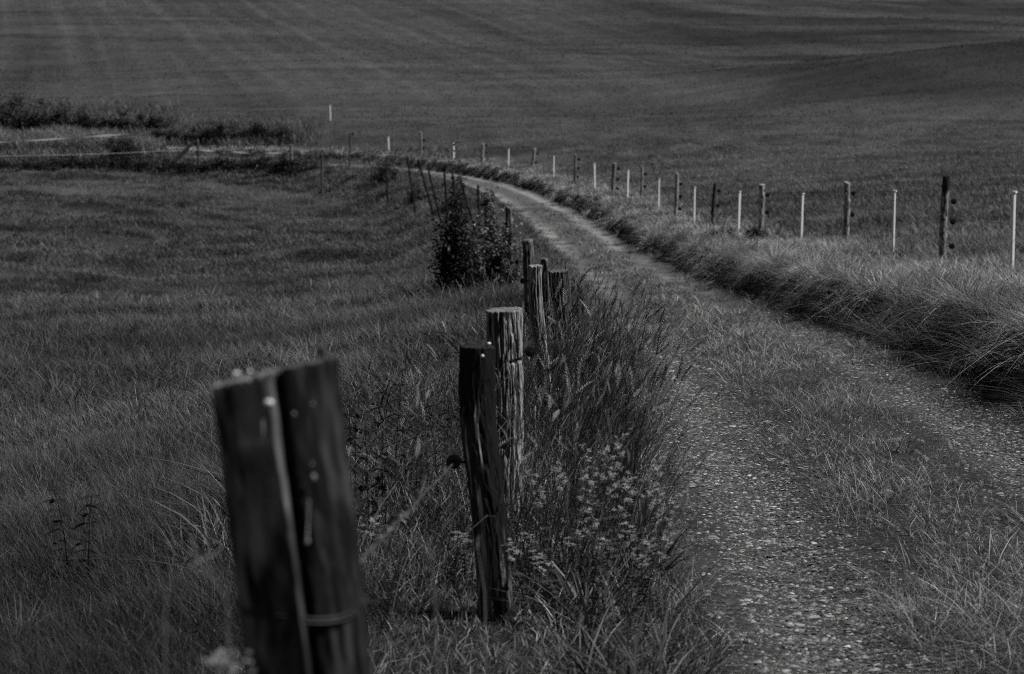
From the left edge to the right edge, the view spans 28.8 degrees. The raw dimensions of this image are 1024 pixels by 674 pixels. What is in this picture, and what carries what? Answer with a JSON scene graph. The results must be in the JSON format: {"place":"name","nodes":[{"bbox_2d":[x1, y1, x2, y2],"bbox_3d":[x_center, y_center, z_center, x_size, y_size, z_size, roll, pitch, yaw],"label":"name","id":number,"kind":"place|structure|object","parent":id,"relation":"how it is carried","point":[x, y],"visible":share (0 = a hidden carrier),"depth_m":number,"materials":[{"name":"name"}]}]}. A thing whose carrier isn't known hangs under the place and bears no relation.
{"place":"outdoors","nodes":[
{"label":"outdoors","id":0,"kind":"place"},
{"bbox_2d":[0,252,774,669],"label":"seeding grass","id":1,"kind":"structure","parent":0,"point":[612,394],"depth_m":7.67,"materials":[{"name":"plant"}]},
{"bbox_2d":[0,0,1023,673],"bbox_3d":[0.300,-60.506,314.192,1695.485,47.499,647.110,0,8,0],"label":"ground","id":2,"kind":"structure","parent":0,"point":[922,70],"depth_m":162.30,"materials":[{"name":"plant"}]},
{"bbox_2d":[0,61,44,131],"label":"hedge shrub","id":3,"kind":"object","parent":2,"relation":"on","point":[8,114],"visible":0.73,"depth_m":129.21,"materials":[{"name":"black plant"}]},
{"bbox_2d":[0,78,59,132],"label":"hedge shrub","id":4,"kind":"object","parent":2,"relation":"on","point":[14,115],"visible":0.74,"depth_m":129.03,"materials":[{"name":"black plant"}]},
{"bbox_2d":[9,156,61,170],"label":"ditch shrub","id":5,"kind":"object","parent":2,"relation":"on","point":[32,164],"visible":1,"depth_m":114.39,"materials":[{"name":"black plant"}]},
{"bbox_2d":[4,84,78,130],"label":"hedge shrub","id":6,"kind":"object","parent":2,"relation":"on","point":[37,118],"visible":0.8,"depth_m":128.95,"materials":[{"name":"black plant"}]},
{"bbox_2d":[39,479,84,576],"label":"nettle plant","id":7,"kind":"object","parent":2,"relation":"on","point":[55,522],"visible":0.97,"depth_m":7.74,"materials":[{"name":"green plant"}]},
{"bbox_2d":[43,150,81,168],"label":"ditch shrub","id":8,"kind":"object","parent":2,"relation":"on","point":[66,160],"visible":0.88,"depth_m":115.62,"materials":[{"name":"black plant"}]},
{"bbox_2d":[27,102,99,129],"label":"hedge shrub","id":9,"kind":"object","parent":2,"relation":"on","point":[65,118],"visible":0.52,"depth_m":129.09,"materials":[{"name":"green plant"}]},
{"bbox_2d":[58,109,108,129],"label":"hedge shrub","id":10,"kind":"object","parent":2,"relation":"on","point":[86,124],"visible":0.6,"depth_m":128.83,"materials":[{"name":"black plant"}]},
{"bbox_2d":[62,157,112,168],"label":"ditch shrub","id":11,"kind":"object","parent":2,"relation":"on","point":[85,162],"visible":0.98,"depth_m":115.55,"materials":[{"name":"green plant"}]},
{"bbox_2d":[72,494,108,585],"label":"nettle plant","id":12,"kind":"object","parent":2,"relation":"on","point":[96,507],"visible":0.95,"depth_m":7.55,"materials":[{"name":"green plant"}]},
{"bbox_2d":[83,102,145,130],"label":"hedge shrub","id":13,"kind":"object","parent":2,"relation":"on","point":[110,124],"visible":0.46,"depth_m":129.22,"materials":[{"name":"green plant"}]},
{"bbox_2d":[96,154,145,168],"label":"ditch shrub","id":14,"kind":"object","parent":2,"relation":"on","point":[114,161],"visible":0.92,"depth_m":115.06,"materials":[{"name":"black plant"}]},
{"bbox_2d":[100,124,149,160],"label":"hawthorn bush","id":15,"kind":"object","parent":2,"relation":"on","point":[120,149],"visible":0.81,"depth_m":116.87,"materials":[{"name":"black plant"}]},
{"bbox_2d":[98,106,152,131],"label":"hedge shrub","id":16,"kind":"object","parent":2,"relation":"on","point":[127,123],"visible":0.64,"depth_m":129.08,"materials":[{"name":"black plant"}]},
{"bbox_2d":[118,150,169,171],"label":"ditch shrub","id":17,"kind":"object","parent":2,"relation":"on","point":[134,166],"visible":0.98,"depth_m":114.39,"materials":[{"name":"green plant"}]},
{"bbox_2d":[130,111,182,130],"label":"hedge shrub","id":18,"kind":"object","parent":2,"relation":"on","point":[162,121],"visible":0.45,"depth_m":129.07,"materials":[{"name":"black plant"}]},
{"bbox_2d":[163,128,211,145],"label":"hedge shrub","id":19,"kind":"object","parent":2,"relation":"on","point":[184,136],"visible":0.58,"depth_m":123.48,"materials":[{"name":"black plant"}]},
{"bbox_2d":[164,552,219,673],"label":"grass stalk","id":20,"kind":"object","parent":2,"relation":"on","point":[209,556],"depth_m":2.52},
{"bbox_2d":[171,158,215,173],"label":"ditch shrub","id":21,"kind":"object","parent":2,"relation":"on","point":[200,168],"visible":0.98,"depth_m":114.19,"materials":[{"name":"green plant"}]},
{"bbox_2d":[191,536,229,671],"bbox_3d":[-0.367,0.799,2.536,0.060,1.118,0.008,0,8,0],"label":"grass stalk","id":22,"kind":"object","parent":2,"relation":"on","point":[196,554],"depth_m":2.47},
{"bbox_2d":[184,121,237,145],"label":"hedge shrub","id":23,"kind":"object","parent":2,"relation":"on","point":[219,131],"visible":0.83,"depth_m":123.53,"materials":[{"name":"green plant"}]},
{"bbox_2d":[197,150,243,170],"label":"ditch shrub","id":24,"kind":"object","parent":2,"relation":"on","point":[217,161],"visible":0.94,"depth_m":115.14,"materials":[{"name":"black plant"}]},
{"bbox_2d":[187,648,256,673],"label":"flower head","id":25,"kind":"object","parent":2,"relation":"on","point":[221,660],"visible":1,"depth_m":2.38},
{"bbox_2d":[196,115,257,143],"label":"hedge shrub","id":26,"kind":"object","parent":2,"relation":"on","point":[222,127],"visible":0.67,"depth_m":123.87,"materials":[{"name":"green plant"}]},
{"bbox_2d":[0,98,478,174],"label":"tall pale grass","id":27,"kind":"structure","parent":2,"relation":"on","point":[56,144],"depth_m":122.14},
{"bbox_2d":[216,118,277,142],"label":"hedge shrub","id":28,"kind":"object","parent":2,"relation":"on","point":[243,134],"visible":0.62,"depth_m":123.78,"materials":[{"name":"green plant"}]},
{"bbox_2d":[0,156,523,673],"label":"meadow grass","id":29,"kind":"structure","parent":2,"relation":"on","point":[124,310],"depth_m":17.62,"materials":[{"name":"plant"}]},
{"bbox_2d":[242,117,282,144],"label":"hedge shrub","id":30,"kind":"object","parent":2,"relation":"on","point":[262,135],"visible":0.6,"depth_m":123.61,"materials":[{"name":"black plant"}]},
{"bbox_2d":[245,155,290,169],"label":"ditch shrub","id":31,"kind":"object","parent":2,"relation":"on","point":[262,158],"visible":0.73,"depth_m":114.44,"materials":[{"name":"black plant"}]},
{"bbox_2d":[250,123,310,144],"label":"hedge shrub","id":32,"kind":"object","parent":2,"relation":"on","point":[278,134],"visible":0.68,"depth_m":123.79,"materials":[{"name":"black plant"}]},
{"bbox_2d":[253,152,319,172],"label":"hawthorn bush","id":33,"kind":"object","parent":2,"relation":"on","point":[291,164],"visible":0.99,"depth_m":113.01,"materials":[{"name":"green plant"}]},
{"bbox_2d":[211,345,380,673],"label":"fence post","id":34,"kind":"object","parent":2,"relation":"on","point":[301,600],"visible":1,"depth_m":2.62,"materials":[{"name":"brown wood"}]},
{"bbox_2d":[361,464,452,569],"bbox_3d":[-0.229,0.373,4.614,0.046,0.565,3.506,0,8,1],"label":"barbed wire","id":35,"kind":"object","parent":34,"relation":"attached to","point":[381,540],"visible":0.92,"depth_m":4.27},
{"bbox_2d":[341,385,368,509],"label":"nettle plant","id":36,"kind":"object","parent":2,"relation":"on","point":[350,387],"visible":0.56,"depth_m":8.41,"materials":[{"name":"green plant"}]},
{"bbox_2d":[345,408,372,540],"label":"nettle plant","id":37,"kind":"object","parent":2,"relation":"on","point":[358,441],"visible":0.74,"depth_m":7.69,"materials":[{"name":"black plant"}]},
{"bbox_2d":[350,399,381,522],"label":"nettle plant","id":38,"kind":"object","parent":2,"relation":"on","point":[375,476],"visible":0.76,"depth_m":8.03,"materials":[{"name":"black plant"}]},
{"bbox_2d":[363,428,404,550],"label":"nettle plant","id":39,"kind":"object","parent":2,"relation":"on","point":[382,527],"visible":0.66,"depth_m":7.54,"materials":[{"name":"black plant"}]},
{"bbox_2d":[363,376,404,509],"bbox_3d":[-0.533,0.504,8.441,0.174,0.685,0.155,7,10,40],"label":"nettle plant","id":40,"kind":"object","parent":2,"relation":"on","point":[383,379],"visible":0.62,"depth_m":8.42,"materials":[{"name":"black plant"}]},
{"bbox_2d":[366,158,401,184],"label":"hawthorn bush","id":41,"kind":"object","parent":2,"relation":"on","point":[382,170],"visible":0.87,"depth_m":100.43,"materials":[{"name":"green plant"}]},
{"bbox_2d":[378,368,414,507],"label":"nettle plant","id":42,"kind":"object","parent":2,"relation":"on","point":[398,401],"visible":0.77,"depth_m":8.76,"materials":[{"name":"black plant"}]},
{"bbox_2d":[386,392,418,493],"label":"nettle plant","id":43,"kind":"object","parent":2,"relation":"on","point":[396,394],"visible":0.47,"depth_m":8.97,"materials":[{"name":"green plant"}]},
{"bbox_2d":[395,412,433,518],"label":"nettle plant","id":44,"kind":"object","parent":2,"relation":"on","point":[416,465],"visible":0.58,"depth_m":8.18,"materials":[{"name":"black plant"}]},
{"bbox_2d":[394,185,436,205],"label":"hawthorn bush","id":45,"kind":"object","parent":2,"relation":"on","point":[410,199],"visible":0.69,"depth_m":87.05,"materials":[{"name":"black plant"}]},
{"bbox_2d":[417,159,434,216],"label":"fence post","id":46,"kind":"object","parent":2,"relation":"on","point":[427,192],"visible":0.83,"depth_m":73.92,"materials":[{"name":"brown wood"}]},
{"bbox_2d":[413,395,443,477],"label":"nettle plant","id":47,"kind":"object","parent":2,"relation":"on","point":[435,407],"visible":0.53,"depth_m":9.33,"materials":[{"name":"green plant"}]},
{"bbox_2d":[426,537,437,673],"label":"grass stalk","id":48,"kind":"object","parent":2,"relation":"on","point":[428,548],"depth_m":3.29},
{"bbox_2d":[418,398,454,510],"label":"nettle plant","id":49,"kind":"object","parent":2,"relation":"on","point":[433,468],"visible":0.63,"depth_m":8.36,"materials":[{"name":"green plant"}]},
{"bbox_2d":[429,388,462,498],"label":"nettle plant","id":50,"kind":"object","parent":2,"relation":"on","point":[443,417],"visible":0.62,"depth_m":8.84,"materials":[{"name":"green plant"}]},
{"bbox_2d":[439,401,461,470],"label":"nettle plant","id":51,"kind":"object","parent":2,"relation":"on","point":[454,419],"visible":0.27,"depth_m":9.62,"materials":[{"name":"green plant"}]},
{"bbox_2d":[0,154,902,673],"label":"verge grass","id":52,"kind":"structure","parent":2,"relation":"on","point":[624,648],"depth_m":7.75,"materials":[{"name":"plant"}]},
{"bbox_2d":[425,139,487,295],"bbox_3d":[-0.792,-1.654,28.401,0.932,2.316,1.231,0,8,0],"label":"bramble bush","id":53,"kind":"object","parent":2,"relation":"on","point":[459,240],"visible":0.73,"depth_m":28.32,"materials":[{"name":"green plant"}]},
{"bbox_2d":[451,531,471,578],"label":"bedstraw plant","id":54,"kind":"object","parent":2,"relation":"on","point":[465,566],"visible":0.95,"depth_m":7.05,"materials":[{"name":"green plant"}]},
{"bbox_2d":[446,342,512,621],"bbox_3d":[-0.106,0.697,6.528,0.220,1.382,0.130,0,8,0],"label":"fence post","id":55,"kind":"object","parent":2,"relation":"on","point":[478,426],"visible":0.84,"depth_m":6.45,"materials":[{"name":"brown wood"}]},
{"bbox_2d":[475,536,486,673],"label":"grass stalk","id":56,"kind":"object","parent":2,"relation":"on","point":[477,542],"depth_m":3.71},
{"bbox_2d":[458,183,533,287],"bbox_3d":[-0.242,-1.460,29.284,1.332,1.635,1.299,-4,9,-29],"label":"nettle clump","id":57,"kind":"object","parent":2,"relation":"on","point":[491,249],"visible":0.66,"depth_m":29.04,"materials":[{"name":"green plant"}]},
{"bbox_2d":[505,206,513,285],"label":"fence post","id":58,"kind":"object","parent":2,"relation":"on","point":[508,213],"visible":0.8,"depth_m":29.04,"materials":[{"name":"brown wood"}]},
{"bbox_2d":[486,307,535,528],"bbox_3d":[-0.005,0.512,7.899,0.198,1.265,0.132,0,8,0],"label":"fence post","id":59,"kind":"object","parent":2,"relation":"on","point":[504,327],"visible":0.3,"depth_m":7.80,"materials":[{"name":"grey wood"}]},
{"bbox_2d":[0,0,1023,144],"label":"hillside grass","id":60,"kind":"structure","parent":2,"relation":"on","point":[554,43],"depth_m":203.88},
{"bbox_2d":[501,539,531,623],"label":"bedstraw plant","id":61,"kind":"object","parent":2,"relation":"on","point":[522,593],"visible":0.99,"depth_m":6.48,"materials":[{"name":"grey plant"}]},
{"bbox_2d":[16,145,1023,496],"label":"bank grass","id":62,"kind":"structure","parent":2,"relation":"on","point":[978,293],"depth_m":22.60,"materials":[{"name":"plant"}]},
{"bbox_2d":[515,238,533,327],"bbox_3d":[0.125,-0.332,18.636,0.195,1.179,0.098,0,8,0],"label":"fence post","id":63,"kind":"object","parent":2,"relation":"on","point":[528,253],"visible":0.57,"depth_m":18.55,"materials":[{"name":"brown wood"}]},
{"bbox_2d":[520,264,551,431],"bbox_3d":[0.142,0.224,10.736,0.198,1.235,0.076,0,8,0],"label":"fence post","id":64,"kind":"object","parent":2,"relation":"on","point":[535,294],"visible":0.39,"depth_m":10.66,"materials":[{"name":"grey wood"}]},
{"bbox_2d":[527,468,558,603],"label":"bedstraw plant","id":65,"kind":"object","parent":2,"relation":"on","point":[547,549],"visible":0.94,"depth_m":6.74,"materials":[{"name":"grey plant"}]},
{"bbox_2d":[540,258,551,338],"bbox_3d":[0.305,-0.174,17.144,0.123,1.021,0.072,0,8,0],"label":"fence post","id":66,"kind":"object","parent":2,"relation":"on","point":[545,265],"visible":0.48,"depth_m":17.08,"materials":[{"name":"grey wood"}]},
{"bbox_2d":[530,550,561,616],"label":"bedstraw plant","id":67,"kind":"object","parent":2,"relation":"on","point":[552,591],"visible":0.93,"depth_m":6.57,"materials":[{"name":"grey plant"}]},
{"bbox_2d":[548,261,573,399],"bbox_3d":[0.292,0.064,11.723,0.164,1.025,0.126,0,8,0],"label":"fence post","id":68,"kind":"object","parent":2,"relation":"on","point":[556,276],"visible":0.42,"depth_m":11.64,"materials":[{"name":"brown wood"}]},
{"bbox_2d":[549,458,575,566],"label":"bedstraw plant","id":69,"kind":"object","parent":2,"relation":"on","point":[565,509],"visible":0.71,"depth_m":7.19,"materials":[{"name":"grey plant"}]},
{"bbox_2d":[550,325,581,460],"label":"dock plant","id":70,"kind":"object","parent":2,"relation":"on","point":[576,336],"visible":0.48,"depth_m":9.11,"materials":[{"name":"grey plant"}]},
{"bbox_2d":[553,526,590,598],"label":"bedstraw plant","id":71,"kind":"object","parent":2,"relation":"on","point":[564,558],"visible":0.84,"depth_m":6.84,"materials":[{"name":"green plant"}]},
{"bbox_2d":[562,400,598,514],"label":"dock plant","id":72,"kind":"object","parent":2,"relation":"on","point":[572,481],"visible":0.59,"depth_m":7.73,"materials":[{"name":"grey plant"}]},
{"bbox_2d":[572,318,602,447],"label":"dock plant","id":73,"kind":"object","parent":2,"relation":"on","point":[587,364],"visible":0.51,"depth_m":9.31,"materials":[{"name":"grey plant"}]},
{"bbox_2d":[578,474,603,595],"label":"bedstraw plant","id":74,"kind":"object","parent":2,"relation":"on","point":[586,489],"visible":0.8,"depth_m":6.76,"materials":[{"name":"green plant"}]},
{"bbox_2d":[579,344,604,456],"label":"nettle plant","id":75,"kind":"object","parent":2,"relation":"on","point":[590,347],"visible":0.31,"depth_m":9.31,"materials":[{"name":"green plant"}]},
{"bbox_2d":[579,443,607,579],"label":"bedstraw plant","id":76,"kind":"object","parent":2,"relation":"on","point":[596,509],"visible":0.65,"depth_m":7.01,"materials":[{"name":"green plant"}]},
{"bbox_2d":[576,495,612,630],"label":"bedstraw plant","id":77,"kind":"object","parent":2,"relation":"on","point":[600,580],"visible":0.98,"depth_m":6.38,"materials":[{"name":"grey plant"}]},
{"bbox_2d":[169,110,1023,296],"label":"pasture grass","id":78,"kind":"structure","parent":2,"relation":"on","point":[920,231],"depth_m":70.90,"materials":[{"name":"plant"}]},
{"bbox_2d":[581,369,615,498],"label":"dock plant","id":79,"kind":"object","parent":2,"relation":"on","point":[598,418],"visible":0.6,"depth_m":8.33,"materials":[{"name":"grey plant"}]},
{"bbox_2d":[593,309,620,418],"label":"dock plant","id":80,"kind":"object","parent":2,"relation":"on","point":[607,354],"visible":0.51,"depth_m":9.70,"materials":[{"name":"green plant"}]},
{"bbox_2d":[587,428,629,629],"bbox_3d":[0.308,0.631,6.365,0.150,0.679,0.079,0,8,0],"label":"bedstraw plant","id":81,"kind":"object","parent":2,"relation":"on","point":[597,550],"visible":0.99,"depth_m":6.36,"materials":[{"name":"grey plant"}]},
{"bbox_2d":[601,445,623,602],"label":"bedstraw plant","id":82,"kind":"object","parent":2,"relation":"on","point":[613,542],"visible":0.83,"depth_m":6.67,"materials":[{"name":"grey plant"}]},
{"bbox_2d":[611,162,619,192],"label":"field post","id":83,"kind":"object","parent":2,"relation":"on","point":[613,174],"visible":0.84,"depth_m":74.90,"materials":[{"name":"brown wood"}]},
{"bbox_2d":[596,473,638,618],"bbox_3d":[0.348,0.703,6.559,0.150,0.510,0.079,0,8,-2],"label":"bedstraw plant","id":84,"kind":"object","parent":2,"relation":"on","point":[609,551],"visible":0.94,"depth_m":6.55,"materials":[{"name":"grey plant"}]},
{"bbox_2d":[603,349,636,475],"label":"dock plant","id":85,"kind":"object","parent":2,"relation":"on","point":[622,390],"visible":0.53,"depth_m":8.71,"materials":[{"name":"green plant"}]},
{"bbox_2d":[608,405,646,537],"bbox_3d":[0.448,0.560,7.760,0.156,0.611,0.081,0,8,1],"label":"dock plant","id":86,"kind":"object","parent":2,"relation":"on","point":[622,480],"visible":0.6,"depth_m":7.74,"materials":[{"name":"grey plant"}]},
{"bbox_2d":[619,521,640,600],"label":"bedstraw plant","id":87,"kind":"object","parent":2,"relation":"on","point":[628,556],"visible":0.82,"depth_m":6.85,"materials":[{"name":"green plant"}]},
{"bbox_2d":[617,467,646,583],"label":"bedstraw plant","id":88,"kind":"object","parent":2,"relation":"on","point":[630,499],"visible":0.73,"depth_m":7.11,"materials":[{"name":"grey plant"}]},
{"bbox_2d":[620,538,657,602],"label":"bedstraw plant","id":89,"kind":"object","parent":2,"relation":"on","point":[645,549],"visible":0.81,"depth_m":6.75,"materials":[{"name":"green plant"}]},
{"bbox_2d":[627,373,660,500],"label":"dock plant","id":90,"kind":"object","parent":2,"relation":"on","point":[635,439],"visible":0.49,"depth_m":8.34,"materials":[{"name":"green plant"}]},
{"bbox_2d":[625,456,664,631],"bbox_3d":[0.436,0.679,6.464,0.150,0.614,0.079,0,8,-1],"label":"bedstraw plant","id":91,"kind":"object","parent":2,"relation":"on","point":[635,561],"visible":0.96,"depth_m":6.46,"materials":[{"name":"grey plant"}]},
{"bbox_2d":[635,557,669,623],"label":"bedstraw plant","id":92,"kind":"object","parent":2,"relation":"on","point":[658,601],"visible":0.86,"depth_m":6.67,"materials":[{"name":"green plant"}]},
{"bbox_2d":[638,532,676,618],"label":"bedstraw plant","id":93,"kind":"object","parent":2,"relation":"on","point":[645,587],"visible":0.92,"depth_m":6.66,"materials":[{"name":"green plant"}]},
{"bbox_2d":[648,488,671,587],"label":"bedstraw plant","id":94,"kind":"object","parent":2,"relation":"on","point":[660,571],"visible":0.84,"depth_m":7.15,"materials":[{"name":"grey plant"}]},
{"bbox_2d":[647,495,681,599],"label":"bedstraw plant","id":95,"kind":"object","parent":2,"relation":"on","point":[656,551],"visible":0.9,"depth_m":6.93,"materials":[{"name":"grey plant"}]},
{"bbox_2d":[674,172,682,215],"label":"field post","id":96,"kind":"object","parent":2,"relation":"on","point":[676,207],"visible":0.89,"depth_m":56.95,"materials":[{"name":"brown wood"}]},
{"bbox_2d":[711,183,720,223],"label":"field post","id":97,"kind":"object","parent":2,"relation":"on","point":[713,200],"visible":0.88,"depth_m":53.68,"materials":[{"name":"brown wood"}]},
{"bbox_2d":[758,184,769,228],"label":"field post","id":98,"kind":"object","parent":2,"relation":"on","point":[762,195],"visible":0.74,"depth_m":44.32,"materials":[{"name":"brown wood"}]},
{"bbox_2d":[800,193,804,240],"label":"plastic stake","id":99,"kind":"object","parent":2,"relation":"on","point":[801,214],"visible":0.94,"depth_m":40.82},
{"bbox_2d":[842,181,855,239],"bbox_3d":[6.542,-2.286,38.699,0.249,1.495,0.132,0,8,0],"label":"field post","id":100,"kind":"object","parent":2,"relation":"on","point":[847,214],"visible":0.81,"depth_m":38.63,"materials":[{"name":"grey wood"}]},
{"bbox_2d":[891,190,896,252],"bbox_3d":[5.885,-1.697,30.666,0.048,1.126,0.082,4,9,27],"label":"plastic stake","id":101,"kind":"object","parent":2,"relation":"on","point":[893,217],"visible":0.94,"depth_m":30.62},
{"bbox_2d":[939,174,956,258],"bbox_3d":[6.205,-1.545,28.370,0.240,1.570,0.118,0,8,0],"label":"field post","id":102,"kind":"object","parent":2,"relation":"on","point":[944,205],"visible":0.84,"depth_m":28.31,"materials":[{"name":"grey wood"}]},
{"bbox_2d":[1010,191,1016,268],"bbox_3d":[5.731,-1.116,22.752,0.048,1.105,0.079,6,11,35],"label":"plastic stake","id":103,"kind":"object","parent":2,"relation":"on","point":[1013,217],"visible":0.92,"depth_m":22.70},
{"bbox_2d":[285,155,1023,673],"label":"track","id":104,"kind":"structure","parent":0,"point":[909,545],"depth_m":9.74,"materials":[{"name":"gravel"}]},
{"bbox_2d":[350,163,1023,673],"bbox_3d":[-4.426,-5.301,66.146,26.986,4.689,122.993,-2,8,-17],"label":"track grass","id":105,"kind":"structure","parent":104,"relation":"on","point":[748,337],"depth_m":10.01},
{"bbox_2d":[652,303,1023,672],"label":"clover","id":106,"kind":"object","parent":104,"relation":"on","point":[947,639],"depth_m":9.73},
{"bbox_2d":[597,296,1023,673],"bbox_3d":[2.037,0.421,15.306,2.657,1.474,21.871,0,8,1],"label":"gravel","id":107,"kind":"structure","parent":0,"point":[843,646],"depth_m":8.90,"materials":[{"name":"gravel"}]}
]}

